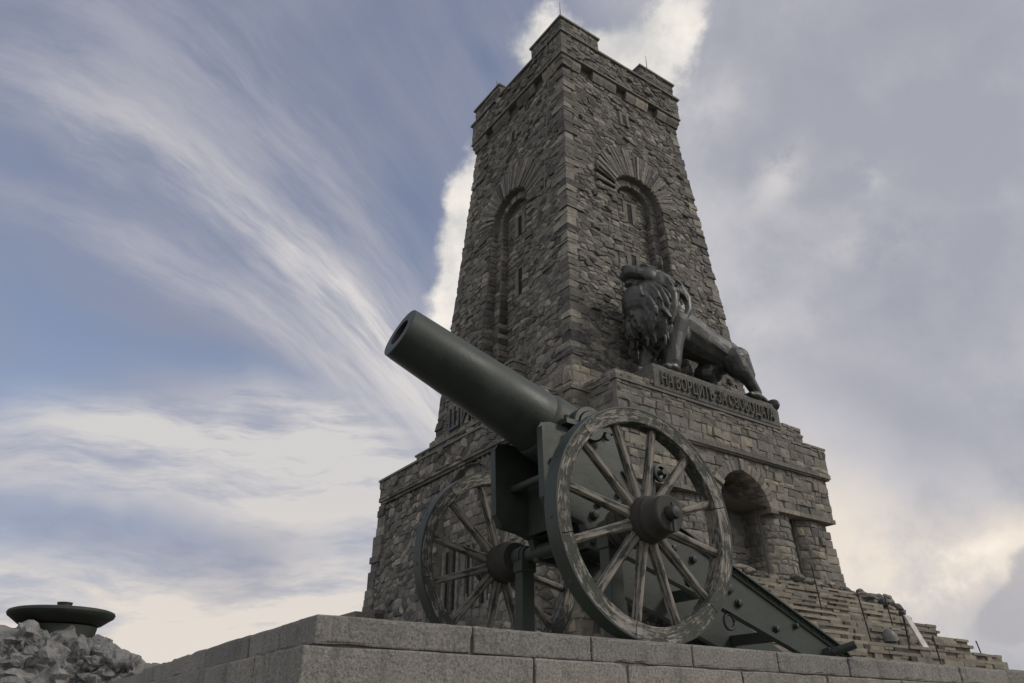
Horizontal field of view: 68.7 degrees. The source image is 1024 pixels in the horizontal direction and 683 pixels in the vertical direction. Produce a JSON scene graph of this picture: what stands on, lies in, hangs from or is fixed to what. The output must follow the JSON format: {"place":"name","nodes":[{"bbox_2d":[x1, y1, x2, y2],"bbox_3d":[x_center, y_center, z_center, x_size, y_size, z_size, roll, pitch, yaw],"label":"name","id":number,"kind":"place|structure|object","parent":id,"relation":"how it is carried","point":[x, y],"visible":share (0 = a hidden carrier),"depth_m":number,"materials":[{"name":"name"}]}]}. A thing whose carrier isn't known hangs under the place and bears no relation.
{"place":"outdoors","nodes":[
{"label":"outdoors","id":0,"kind":"place"},
{"bbox_2d":[0,0,1023,670],"label":"sky","id":1,"kind":"structure","parent":0,"point":[220,220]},
{"bbox_3d":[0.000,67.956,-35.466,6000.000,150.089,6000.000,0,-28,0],"label":"ground","id":2,"kind":"structure","parent":0,"visible":0},
{"bbox_2d":[0,619,159,682],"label":"rock plinth","id":3,"kind":"object","parent":2,"relation":"on","point":[31,651],"visible":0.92,"depth_m":8.49,"materials":[{"name":"stone"}]},
{"bbox_2d":[6,602,115,637],"bbox_3d":[-5.572,3.480,9.238,1.196,0.499,1.196,-1,-28,0],"label":"fire bowl","id":4,"kind":"object","parent":3,"relation":"on","point":[87,622],"visible":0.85,"depth_m":8.90,"materials":[{"name":"green metal"}]},
{"bbox_2d":[109,615,1004,682],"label":"terrace","id":5,"kind":"structure","parent":2,"relation":"on","point":[138,678],"depth_m":5.33,"materials":[{"name":"grey stone"}]},
{"bbox_2d":[339,11,845,645],"bbox_3d":[3.037,-0.190,40.809,17.793,37.500,17.470,18,-32,-31],"label":"stone monument","id":6,"kind":"object","parent":5,"relation":"on","point":[581,189],"visible":0.57,"depth_m":35.47,"materials":[{"name":"grey stone"}]},
{"bbox_2d":[509,126,518,144],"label":"slit window","id":7,"kind":"structure","parent":6,"relation":"in","point":[513,136],"depth_m":43.58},
{"bbox_2d":[515,264,523,297],"bbox_3d":[0.450,-3.209,39.154,0.050,1.720,0.920,18,-32,-31],"label":"slit window","id":8,"kind":"structure","parent":6,"relation":"in","point":[518,274],"depth_m":39.27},
{"bbox_2d":[515,210,525,238],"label":"slit window","id":9,"kind":"structure","parent":6,"relation":"in","point":[519,221],"depth_m":40.78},
{"bbox_2d":[618,110,629,128],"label":"slit window","id":10,"kind":"structure","parent":6,"relation":"in","point":[623,118],"depth_m":42.45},
{"bbox_2d":[622,200,636,225],"bbox_3d":[6.250,-6.831,39.886,0.920,1.360,0.050,18,-32,-31],"label":"slit window","id":11,"kind":"structure","parent":6,"relation":"in","point":[629,210],"depth_m":39.88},
{"bbox_2d":[627,251,640,265],"bbox_3d":[6.250,-3.772,38.290,0.920,1.720,0.050,18,-32,-31],"label":"slit window","id":12,"kind":"structure","parent":6,"relation":"in","point":[631,257],"depth_m":38.50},
{"bbox_2d":[620,260,779,409],"bbox_3d":[8.415,-0.174,34.096,8.672,5.684,2.351,18,-32,-31],"label":"bronze lion","id":13,"kind":"object","parent":6,"relation":"on","point":[666,325],"visible":0.94,"depth_m":32.67},
{"bbox_2d":[384,310,856,657],"bbox_3d":[0.923,1.311,5.907,4.278,2.252,2.273,17,-32,-30],"label":"field cannon","id":14,"kind":"object","parent":5,"relation":"on","point":[590,518],"visible":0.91,"depth_m":5.37,"materials":[{"name":"green metal"}]},
{"bbox_2d":[747,574,1023,671],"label":"stone stairs","id":15,"kind":"structure","parent":5,"relation":"on","point":[839,617],"depth_m":25.13,"materials":[{"name":"grey stone"}]},
{"bbox_2d":[811,565,821,609],"bbox_3d":[10.418,8.450,25.570,0.230,1.584,0.120,18,-32,-31],"label":"chain post","id":16,"kind":"object","parent":15,"relation":"on","point":[816,587],"visible":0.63,"depth_m":25.56,"materials":[{"name":"black metal"}]},
{"bbox_2d":[733,564,905,615],"bbox_3d":[11.203,11.339,28.445,11.385,5.217,2.852,18,-32,-31],"label":"rock ledge","id":17,"kind":"object","parent":15,"relation":"on","point":[866,596],"visible":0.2,"depth_m":30.09,"materials":[{"name":"stone"}]},
{"bbox_2d":[856,590,871,641],"bbox_3d":[10.831,8.473,23.021,0.330,1.586,0.120,18,-32,-31],"label":"chain post","id":18,"kind":"object","parent":15,"relation":"on","point":[863,616],"visible":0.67,"depth_m":23.02,"materials":[{"name":"black metal"}]},
{"bbox_2d":[884,596,892,624],"bbox_3d":[13.388,9.605,26.594,0.210,1.084,0.120,18,-32,-31],"label":"chain post","id":19,"kind":"object","parent":15,"relation":"on","point":[888,610],"visible":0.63,"depth_m":26.60,"materials":[{"name":"black metal"}]},
{"bbox_2d":[882,629,897,644],"bbox_3d":[11.778,9.220,23.378,0.420,0.485,0.420,18,-32,-31],"label":"floodlight","id":20,"kind":"object","parent":15,"relation":"on","point":[889,636],"visible":0.87,"depth_m":23.25,"materials":[{"name":"grey metal"}]},
{"bbox_2d":[902,615,927,646],"bbox_3d":[13.116,9.457,24.344,1.094,1.000,0.110,18,-32,-31],"label":"slanted panel","id":21,"kind":"object","parent":15,"relation":"on","point":[915,631],"visible":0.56,"depth_m":24.26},
{"bbox_2d":[932,636,941,663],"bbox_3d":[12.927,9.401,22.745,0.182,0.884,0.115,30,-40,-44],"label":"chain post","id":22,"kind":"object","parent":15,"relation":"on","point":[936,649],"visible":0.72,"depth_m":22.75,"materials":[{"name":"black metal"}]},
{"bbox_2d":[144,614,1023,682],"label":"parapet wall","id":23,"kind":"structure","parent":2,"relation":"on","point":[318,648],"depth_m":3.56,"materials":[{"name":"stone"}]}
]}

